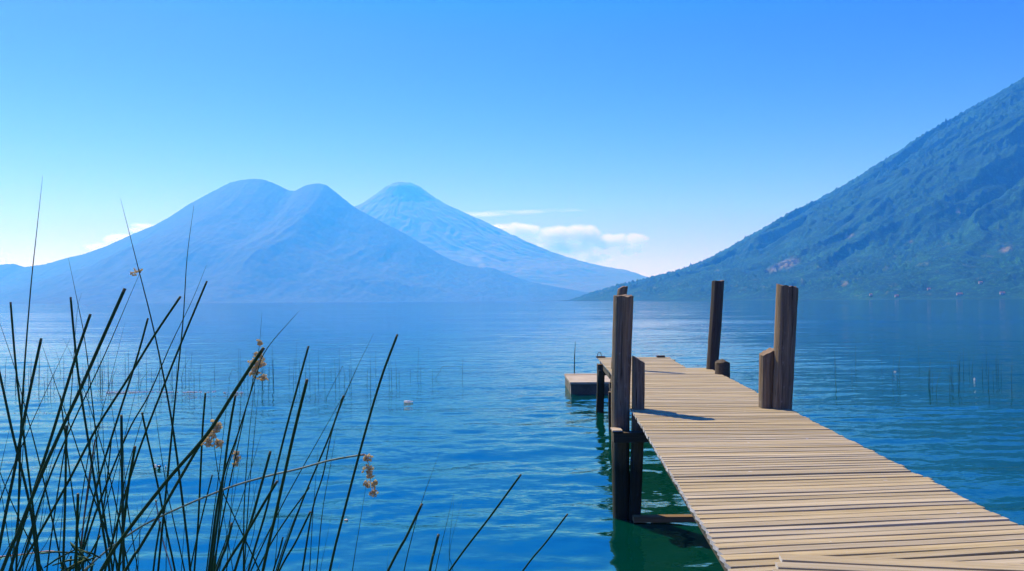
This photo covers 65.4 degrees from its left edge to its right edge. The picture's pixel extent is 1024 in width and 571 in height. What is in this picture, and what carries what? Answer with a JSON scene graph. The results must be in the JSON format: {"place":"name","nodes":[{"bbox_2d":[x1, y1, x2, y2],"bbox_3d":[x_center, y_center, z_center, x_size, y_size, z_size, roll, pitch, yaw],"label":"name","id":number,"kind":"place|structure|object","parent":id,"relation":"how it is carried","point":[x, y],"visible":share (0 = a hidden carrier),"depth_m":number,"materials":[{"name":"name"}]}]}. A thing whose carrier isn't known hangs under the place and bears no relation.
{"place":"outdoors","nodes":[
{"label":"outdoors","id":0,"kind":"place"},
{"bbox_2d":[0,179,588,303],"bbox_3d":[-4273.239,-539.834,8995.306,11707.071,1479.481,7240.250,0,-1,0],"label":"twin peak volcano","id":1,"kind":"structure","parent":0,"point":[256,241],"depth_m":7865.01},
{"bbox_2d":[354,182,646,292],"bbox_3d":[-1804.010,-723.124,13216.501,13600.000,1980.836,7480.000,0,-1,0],"label":"cone volcano","id":2,"kind":"structure","parent":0,"point":[419,214],"depth_m":12306.99},
{"bbox_2d":[0,299,1023,570],"bbox_3d":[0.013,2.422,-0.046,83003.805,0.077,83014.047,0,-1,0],"label":"lake water","id":3,"kind":"structure","parent":0,"point":[494,419],"depth_m":16.95,"materials":[{"name":"liquid"}]},
{"bbox_2d":[106,391,242,392],"bbox_3d":[-9.081,2.875,21.498,3.778,0.049,0.268,0,-1,2],"label":"float line","id":4,"kind":"object","parent":3,"relation":"on","point":[168,392],"visible":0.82,"depth_m":21.48,"materials":[{"name":"white plastic"}]},
{"bbox_2d":[370,364,370,395],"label":"lake reed","id":5,"kind":"object","parent":3,"relation":"in","point":[370,379],"visible":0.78,"depth_m":20.46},
{"bbox_2d":[564,373,609,393],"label":"floating platform","id":6,"kind":"structure","parent":3,"relation":"on","point":[580,383],"depth_m":20.61,"materials":[{"name":"concrete"}]},
{"bbox_2d":[596,280,1023,570],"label":"wooden jetty","id":7,"kind":"object","parent":3,"relation":"in","point":[764,477],"visible":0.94,"depth_m":5.62,"materials":[{"name":"brown wood"}]},
{"bbox_2d":[773,569,817,570],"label":"loose plank","id":8,"kind":"object","parent":7,"relation":"on","point":[791,570],"visible":1,"depth_m":3.26,"materials":[{"name":"brown wood"}]},
{"bbox_2d":[775,562,978,570],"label":"loose plank","id":9,"kind":"object","parent":7,"relation":"on","point":[809,566],"visible":1,"depth_m":3.29,"materials":[{"name":"brown wood"}]},
{"bbox_2d":[779,554,1023,570],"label":"loose plank","id":10,"kind":"object","parent":7,"relation":"on","point":[935,564],"visible":0.85,"depth_m":3.35,"materials":[{"name":"brown wood"}]},
{"bbox_2d":[0,0,1023,276],"label":"sky","id":11,"kind":"structure","parent":0,"point":[648,138],"materials":[{"name":"blue"}]},
{"bbox_2d":[563,77,1023,300],"bbox_3d":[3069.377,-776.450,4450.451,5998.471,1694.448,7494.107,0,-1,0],"label":"forested volcano","id":12,"kind":"structure","parent":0,"point":[938,209],"depth_m":3366.21},
{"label":"shore ground","id":13,"kind":"structure","parent":0,"visible":0},
{"bbox_2d":[0,485,11,558],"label":"reed","id":14,"kind":"object","parent":13,"relation":"on","point":[6,524],"visible":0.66,"depth_m":3.06,"materials":[{"name":"plant"}]},
{"bbox_2d":[0,371,38,570],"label":"reed","id":15,"kind":"object","parent":13,"relation":"on","point":[22,474],"visible":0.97,"depth_m":2.12,"materials":[{"name":"plant"}]},
{"bbox_2d":[0,338,42,549],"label":"reed","id":16,"kind":"object","parent":13,"relation":"on","point":[19,442],"visible":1,"depth_m":2.14,"materials":[{"name":"plant"}]},
{"bbox_2d":[0,472,43,570],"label":"reed","id":17,"kind":"object","parent":13,"relation":"on","point":[16,514],"visible":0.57,"depth_m":3.32,"materials":[{"name":"plant"}]},
{"bbox_2d":[13,379,30,551],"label":"reed","id":18,"kind":"object","parent":13,"relation":"on","point":[20,481],"visible":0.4,"depth_m":3.22,"materials":[{"name":"plant"}]},
{"bbox_2d":[0,486,44,559],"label":"reed","id":19,"kind":"object","parent":13,"relation":"on","point":[27,517],"visible":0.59,"depth_m":2.99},
{"bbox_2d":[9,302,40,570],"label":"reed","id":20,"kind":"object","parent":13,"relation":"on","point":[20,410],"visible":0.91,"depth_m":2.60,"materials":[{"name":"plant"}]},
{"bbox_2d":[15,177,42,570],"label":"reed","id":21,"kind":"object","parent":13,"relation":"on","point":[18,507],"visible":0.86,"depth_m":2.90,"materials":[{"name":"plant"}]},
{"bbox_2d":[0,325,61,566],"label":"reed","id":22,"kind":"object","parent":13,"relation":"on","point":[39,465],"visible":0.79,"depth_m":3.14,"materials":[{"name":"plant"}]},
{"bbox_2d":[0,340,69,500],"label":"reed","id":23,"kind":"object","parent":13,"relation":"on","point":[26,435],"visible":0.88,"depth_m":2.92,"materials":[{"name":"plant"}]},
{"bbox_2d":[22,488,47,570],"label":"reed","id":24,"kind":"object","parent":13,"relation":"on","point":[32,533],"visible":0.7,"depth_m":3.09,"materials":[{"name":"plant"}]},
{"bbox_2d":[17,448,55,567],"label":"reed","id":25,"kind":"object","parent":13,"relation":"on","point":[31,526],"visible":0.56,"depth_m":2.96,"materials":[{"name":"plant"}]},
{"bbox_2d":[25,493,49,570],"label":"reed","id":26,"kind":"object","parent":13,"relation":"on","point":[33,549],"visible":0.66,"depth_m":2.94,"materials":[{"name":"plant"}]},
{"bbox_2d":[32,469,46,570],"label":"reed","id":27,"kind":"object","parent":13,"relation":"on","point":[41,520],"visible":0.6,"depth_m":3.04,"materials":[{"name":"plant"}]},
{"bbox_2d":[29,512,60,570],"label":"reed","id":28,"kind":"object","parent":13,"relation":"on","point":[44,545],"visible":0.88,"depth_m":2.77,"materials":[{"name":"plant"}]},
{"bbox_2d":[8,314,91,570],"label":"reed","id":29,"kind":"object","parent":13,"relation":"on","point":[53,428],"visible":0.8,"depth_m":2.15,"materials":[{"name":"plant"}]},
{"bbox_2d":[0,288,125,570],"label":"reed","id":30,"kind":"object","parent":13,"relation":"on","point":[15,538],"visible":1,"depth_m":1.81,"materials":[{"name":"plant"}]},
{"bbox_2d":[57,425,68,570],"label":"reed","id":31,"kind":"object","parent":13,"relation":"on","point":[61,520],"visible":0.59,"depth_m":3.50,"materials":[{"name":"plant"}]},
{"bbox_2d":[46,296,80,570],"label":"reed","id":32,"kind":"object","parent":13,"relation":"on","point":[60,473],"visible":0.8,"depth_m":3.57,"materials":[{"name":"plant"}]},
{"bbox_2d":[62,425,66,570],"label":"reed","id":33,"kind":"object","parent":13,"relation":"on","point":[64,515],"visible":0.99,"depth_m":2.29,"materials":[{"name":"plant"}]},
{"bbox_2d":[40,542,100,570],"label":"reed stubble","id":34,"kind":"object","parent":13,"relation":"on","point":[82,559],"visible":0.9,"depth_m":2.33,"materials":[{"name":"plant"}]},
{"bbox_2d":[60,395,80,548],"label":"reed","id":35,"kind":"object","parent":13,"relation":"on","point":[70,480],"visible":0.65,"depth_m":2.74,"materials":[{"name":"plant"}]},
{"bbox_2d":[74,493,79,570],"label":"reed","id":36,"kind":"object","parent":13,"relation":"on","point":[76,530],"visible":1,"depth_m":2.21,"materials":[{"name":"plant"}]},
{"bbox_2d":[43,349,117,567],"bbox_3d":[-1.321,1.590,2.860,0.684,2.774,0.009,0,-1,-11],"label":"reed","id":37,"kind":"object","parent":13,"relation":"on","point":[106,532],"visible":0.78,"depth_m":2.84,"materials":[{"name":"plant"}]},
{"bbox_2d":[20,268,142,570],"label":"reed","id":38,"kind":"object","parent":13,"relation":"on","point":[55,462],"visible":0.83,"depth_m":2.87,"materials":[{"name":"plant"}]},
{"bbox_2d":[61,447,101,570],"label":"reed","id":39,"kind":"object","parent":13,"relation":"on","point":[84,522],"visible":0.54,"depth_m":3.16,"materials":[{"name":"plant"}]},
{"bbox_2d":[73,442,90,570],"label":"reed","id":40,"kind":"object","parent":13,"relation":"on","point":[82,494],"visible":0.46,"depth_m":3.33,"materials":[{"name":"plant"}]},
{"bbox_2d":[81,439,95,546],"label":"reed","id":41,"kind":"object","parent":13,"relation":"on","point":[87,495],"visible":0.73,"depth_m":2.95,"materials":[{"name":"plant"}]},
{"bbox_2d":[69,297,110,570],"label":"reed","id":42,"kind":"object","parent":13,"relation":"on","point":[89,450],"visible":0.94,"depth_m":2.33,"materials":[{"name":"plant"}]},
{"bbox_2d":[80,535,100,570],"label":"reed","id":43,"kind":"object","parent":13,"relation":"on","point":[98,538],"visible":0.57,"depth_m":2.69,"materials":[{"name":"plant"}]},
{"bbox_2d":[68,258,113,570],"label":"reed","id":44,"kind":"object","parent":13,"relation":"on","point":[96,441],"visible":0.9,"depth_m":2.90,"materials":[{"name":"plant"}]},
{"bbox_2d":[63,339,129,570],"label":"reed","id":45,"kind":"object","parent":13,"relation":"on","point":[109,473],"visible":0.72,"depth_m":3.56,"materials":[{"name":"plant"}]},
{"bbox_2d":[17,296,180,570],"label":"reed","id":46,"kind":"object","parent":13,"relation":"on","point":[94,432],"visible":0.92,"depth_m":2.63,"materials":[{"name":"plant"}]},
{"bbox_2d":[89,410,111,570],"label":"reed","id":47,"kind":"object","parent":13,"relation":"on","point":[97,473],"visible":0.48,"depth_m":3.33,"materials":[{"name":"plant"}]},
{"bbox_2d":[78,328,123,558],"bbox_3d":[-1.647,1.605,3.012,0.399,2.930,0.013,-1,-1,11],"label":"reed","id":48,"kind":"object","parent":13,"relation":"on","point":[97,434],"visible":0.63,"depth_m":3.01,"materials":[{"name":"plant"}]},
{"bbox_2d":[91,441,111,570],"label":"reed","id":49,"kind":"object","parent":13,"relation":"on","point":[105,492],"visible":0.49,"depth_m":3.21,"materials":[{"name":"plant"}]},
{"bbox_2d":[102,411,116,570],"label":"reed","id":50,"kind":"object","parent":13,"relation":"on","point":[108,504],"visible":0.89,"depth_m":2.84,"materials":[{"name":"plant"}]},
{"bbox_2d":[77,318,148,570],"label":"reed","id":51,"kind":"object","parent":13,"relation":"on","point":[108,447],"visible":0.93,"depth_m":2.58,"materials":[{"name":"plant"}]},
{"bbox_2d":[90,379,138,570],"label":"reed","id":52,"kind":"object","parent":13,"relation":"on","point":[110,490],"visible":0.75,"depth_m":3.02,"materials":[{"name":"plant"}]},
{"bbox_2d":[109,462,120,561],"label":"reed","id":53,"kind":"object","parent":13,"relation":"on","point":[116,505],"visible":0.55,"depth_m":2.99,"materials":[{"name":"plant"}]},
{"bbox_2d":[106,358,137,564],"bbox_3d":[-1.418,1.695,3.136,0.324,2.830,0.014,0,-1,-20],"label":"reed","id":54,"kind":"object","parent":13,"relation":"on","point":[118,451],"visible":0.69,"depth_m":3.12,"materials":[{"name":"plant"}]},
{"bbox_2d":[120,414,124,570],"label":"reed","id":55,"kind":"object","parent":13,"relation":"on","point":[122,490],"visible":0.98,"depth_m":2.19,"materials":[{"name":"plant"}]},
{"bbox_2d":[117,446,136,570],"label":"reed","id":56,"kind":"object","parent":13,"relation":"on","point":[126,499],"visible":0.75,"depth_m":2.31,"materials":[{"name":"plant"}]},
{"bbox_2d":[123,446,137,570],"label":"reed","id":57,"kind":"object","parent":13,"relation":"on","point":[129,515],"visible":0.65,"depth_m":2.89,"materials":[{"name":"plant"}]},
{"bbox_2d":[113,368,157,568],"bbox_3d":[-1.600,1.738,3.175,0.052,2.798,0.407,-1,-1,26],"label":"reed","id":58,"kind":"object","parent":13,"relation":"on","point":[125,479],"visible":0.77,"depth_m":3.28,"materials":[{"name":"plant"}]},
{"bbox_2d":[135,510,139,570],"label":"reed","id":59,"kind":"object","parent":13,"relation":"on","point":[139,540],"visible":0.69,"depth_m":3.11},
{"bbox_2d":[121,489,163,563],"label":"reed","id":60,"kind":"object","parent":13,"relation":"on","point":[139,531],"visible":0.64,"depth_m":3.00,"materials":[{"name":"plant"}]},
{"bbox_2d":[83,267,205,553],"bbox_3d":[-1.534,1.453,2.846,0.825,3.060,0.024,0,-1,-20],"label":"reed","id":61,"kind":"object","parent":13,"relation":"on","point":[101,497],"visible":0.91,"depth_m":2.90,"materials":[{"name":"plant"}]},
{"bbox_2d":[121,202,190,570],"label":"reed","id":62,"kind":"object","parent":13,"relation":"on","point":[182,500],"visible":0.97,"depth_m":2.71,"materials":[{"name":"plant"}]},
{"bbox_2d":[104,281,207,570],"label":"reed","id":63,"kind":"object","parent":13,"relation":"on","point":[154,409],"visible":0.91,"depth_m":2.61,"materials":[{"name":"plant"}]},
{"bbox_2d":[152,521,160,570],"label":"reed","id":64,"kind":"object","parent":13,"relation":"on","point":[155,552],"visible":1,"depth_m":2.68,"materials":[{"name":"plant"}]},
{"bbox_2d":[141,412,175,570],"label":"reed","id":65,"kind":"object","parent":13,"relation":"on","point":[166,530],"visible":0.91,"depth_m":2.73,"materials":[{"name":"plant"}]},
{"bbox_2d":[155,499,171,570],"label":"reed","id":66,"kind":"object","parent":13,"relation":"on","point":[162,538],"visible":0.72,"depth_m":3.00,"materials":[{"name":"plant"}]},
{"bbox_2d":[165,485,166,570],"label":"reed","id":67,"kind":"object","parent":13,"relation":"on","point":[166,549],"visible":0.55,"depth_m":3.46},
{"bbox_2d":[153,398,184,570],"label":"reed","id":68,"kind":"object","parent":13,"relation":"on","point":[170,507],"visible":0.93,"depth_m":2.93,"materials":[{"name":"plant"}]},
{"bbox_2d":[124,419,223,570],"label":"reed","id":69,"kind":"object","parent":13,"relation":"on","point":[218,427],"visible":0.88,"depth_m":2.00,"materials":[{"name":"plant"}]},
{"bbox_2d":[157,207,193,570],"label":"reed","id":70,"kind":"object","parent":13,"relation":"on","point":[163,517],"visible":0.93,"depth_m":2.73,"materials":[{"name":"plant"}]},
{"bbox_2d":[99,347,264,570],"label":"reed","id":71,"kind":"object","parent":13,"relation":"on","point":[172,474],"visible":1,"depth_m":1.69,"materials":[{"name":"plant"}]},
{"bbox_2d":[193,393,205,570],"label":"reed","id":72,"kind":"object","parent":13,"relation":"on","point":[200,474],"visible":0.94,"depth_m":2.72,"materials":[{"name":"plant"}]},
{"bbox_2d":[191,475,212,566],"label":"reed","id":73,"kind":"object","parent":13,"relation":"on","point":[201,518],"visible":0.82,"depth_m":3.08,"materials":[{"name":"plant"}]},
{"bbox_2d":[206,380,229,570],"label":"reed","id":74,"kind":"object","parent":13,"relation":"on","point":[214,503],"visible":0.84,"depth_m":3.45,"materials":[{"name":"plant"}]},
{"bbox_2d":[210,395,236,570],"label":"reed","id":75,"kind":"object","parent":13,"relation":"on","point":[224,465],"visible":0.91,"depth_m":2.55,"materials":[{"name":"plant"}]},
{"bbox_2d":[215,522,232,570],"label":"reed","id":76,"kind":"object","parent":13,"relation":"on","point":[225,547],"visible":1,"depth_m":2.26,"materials":[{"name":"plant"}]},
{"bbox_2d":[222,505,232,570],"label":"reed","id":77,"kind":"object","parent":13,"relation":"on","point":[228,543],"visible":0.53,"depth_m":3.00,"materials":[{"name":"plant"}]},
{"bbox_2d":[215,387,241,565],"bbox_3d":[-1.050,1.649,2.724,0.298,2.637,0.008,-1,-1,16],"label":"reed","id":78,"kind":"object","parent":13,"relation":"on","point":[222,497],"visible":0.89,"depth_m":2.72,"materials":[{"name":"plant"}]},
{"bbox_2d":[219,453,241,570],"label":"reed","id":79,"kind":"object","parent":13,"relation":"on","point":[231,512],"visible":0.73,"depth_m":3.32,"materials":[{"name":"plant"}]},
{"bbox_2d":[84,453,378,570],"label":"reed","id":80,"kind":"object","parent":13,"relation":"on","point":[374,483],"visible":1,"depth_m":2.69,"materials":[{"name":"plant"}]},
{"bbox_2d":[226,451,240,570],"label":"reed","id":81,"kind":"object","parent":13,"relation":"on","point":[237,460],"visible":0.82,"depth_m":3.09,"materials":[{"name":"plant"}]},
{"bbox_2d":[211,411,259,570],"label":"reed","id":82,"kind":"object","parent":13,"relation":"on","point":[230,507],"visible":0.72,"depth_m":3.10,"materials":[{"name":"plant"}]},
{"bbox_2d":[215,318,261,553],"bbox_3d":[-1.156,1.657,2.966,0.836,3.118,0.020,-1,-1,40],"label":"reed","id":83,"kind":"object","parent":13,"relation":"on","point":[232,471],"visible":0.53,"depth_m":2.86,"materials":[{"name":"plant"}]},
{"bbox_2d":[216,433,261,566],"bbox_3d":[-1.140,1.698,2.538,0.012,2.357,0.761,-1,-2,43],"label":"reed","id":84,"kind":"object","parent":13,"relation":"on","point":[236,512],"visible":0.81,"depth_m":2.76,"materials":[{"name":"plant"}]},
{"bbox_2d":[243,387,254,568],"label":"reed","id":85,"kind":"object","parent":13,"relation":"on","point":[245,488],"visible":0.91,"depth_m":2.95,"materials":[{"name":"plant"}]},
{"bbox_2d":[221,480,277,570],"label":"reed","id":86,"kind":"object","parent":13,"relation":"on","point":[250,526],"visible":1,"depth_m":2.24,"materials":[{"name":"plant"}]},
{"bbox_2d":[243,487,255,570],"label":"reed","id":87,"kind":"object","parent":13,"relation":"on","point":[252,537],"visible":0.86,"depth_m":2.95,"materials":[{"name":"plant"}]},
{"bbox_2d":[244,381,259,570],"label":"reed","id":88,"kind":"object","parent":13,"relation":"on","point":[249,492],"visible":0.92,"depth_m":3.08,"materials":[{"name":"plant"}]},
{"bbox_2d":[233,451,271,570],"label":"reed","id":89,"kind":"object","parent":13,"relation":"on","point":[253,512],"visible":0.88,"depth_m":2.30,"materials":[{"name":"plant"}]},
{"bbox_2d":[207,311,298,570],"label":"reed","id":90,"kind":"object","parent":13,"relation":"on","point":[259,363],"visible":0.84,"depth_m":2.41,"materials":[{"name":"plant"}]},
{"bbox_2d":[274,455,278,570],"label":"reed","id":91,"kind":"object","parent":13,"relation":"on","point":[277,528],"visible":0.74,"depth_m":3.08,"materials":[{"name":"plant"}]},
{"bbox_2d":[247,346,308,570],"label":"reed","id":92,"kind":"object","parent":13,"relation":"on","point":[276,468],"visible":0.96,"depth_m":2.44,"materials":[{"name":"plant"}]},
{"bbox_2d":[273,537,283,570],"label":"reed","id":93,"kind":"object","parent":13,"relation":"on","point":[278,553],"visible":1,"depth_m":2.87,"materials":[{"name":"plant"}]},
{"bbox_2d":[256,487,309,570],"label":"reed","id":94,"kind":"object","parent":13,"relation":"on","point":[280,528],"visible":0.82,"depth_m":2.90,"materials":[{"name":"plant"}]},
{"bbox_2d":[261,379,308,570],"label":"reed","id":95,"kind":"object","parent":13,"relation":"on","point":[284,475],"visible":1,"depth_m":1.94,"materials":[{"name":"plant"}]},
{"bbox_2d":[275,482,310,570],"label":"reed","id":96,"kind":"object","parent":13,"relation":"on","point":[287,536],"visible":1,"depth_m":2.84,"materials":[{"name":"plant"}]},
{"bbox_2d":[278,511,310,570],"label":"reed","id":97,"kind":"object","parent":13,"relation":"on","point":[292,547],"visible":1,"depth_m":2.58,"materials":[{"name":"plant"}]},
{"bbox_2d":[250,377,353,570],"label":"reed","id":98,"kind":"object","parent":13,"relation":"on","point":[287,495],"visible":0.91,"depth_m":2.95,"materials":[{"name":"plant"}]},
{"bbox_2d":[277,395,343,570],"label":"reed","id":99,"kind":"object","parent":13,"relation":"on","point":[308,487],"visible":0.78,"depth_m":2.90,"materials":[{"name":"plant"}]},
{"bbox_2d":[309,444,318,570],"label":"reed","id":100,"kind":"object","parent":13,"relation":"on","point":[312,526],"visible":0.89,"depth_m":3.41,"materials":[{"name":"plant"}]},
{"bbox_2d":[316,430,336,570],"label":"reed","id":101,"kind":"object","parent":13,"relation":"on","point":[321,517],"visible":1,"depth_m":3.00,"materials":[{"name":"plant"}]},
{"bbox_2d":[301,348,366,570],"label":"reed","id":102,"kind":"object","parent":13,"relation":"on","point":[321,481],"visible":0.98,"depth_m":2.74,"materials":[{"name":"plant"}]},
{"bbox_2d":[352,488,365,570],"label":"reed","id":103,"kind":"object","parent":13,"relation":"on","point":[357,536],"visible":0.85,"depth_m":2.86,"materials":[{"name":"plant"}]},
{"bbox_2d":[329,334,397,570],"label":"reed","id":104,"kind":"object","parent":13,"relation":"on","point":[357,460],"visible":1,"depth_m":2.50,"materials":[{"name":"plant"}]},
{"bbox_2d":[387,503,422,570],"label":"reed","id":105,"kind":"object","parent":13,"relation":"on","point":[405,538],"visible":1,"depth_m":2.32,"materials":[{"name":"plant"}]},
{"bbox_2d":[404,457,437,570],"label":"reed","id":106,"kind":"object","parent":13,"relation":"on","point":[415,524],"visible":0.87,"depth_m":2.92,"materials":[{"name":"plant"}]},
{"bbox_2d":[429,534,439,570],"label":"reed","id":107,"kind":"object","parent":13,"relation":"on","point":[434,551],"visible":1,"depth_m":2.21,"materials":[{"name":"plant"}]},
{"bbox_2d":[435,494,453,570],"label":"reed","id":108,"kind":"object","parent":13,"relation":"on","point":[442,539],"visible":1,"depth_m":3.02,"materials":[{"name":"plant"}]},
{"bbox_2d":[449,474,520,570],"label":"reed","id":109,"kind":"object","parent":13,"relation":"on","point":[486,521],"visible":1,"depth_m":2.65,"materials":[{"name":"plant"}]},
{"bbox_2d":[522,514,567,570],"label":"reed","id":110,"kind":"object","parent":13,"relation":"on","point":[542,546],"visible":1,"depth_m":3.03,"materials":[{"name":"plant"}]}
]}

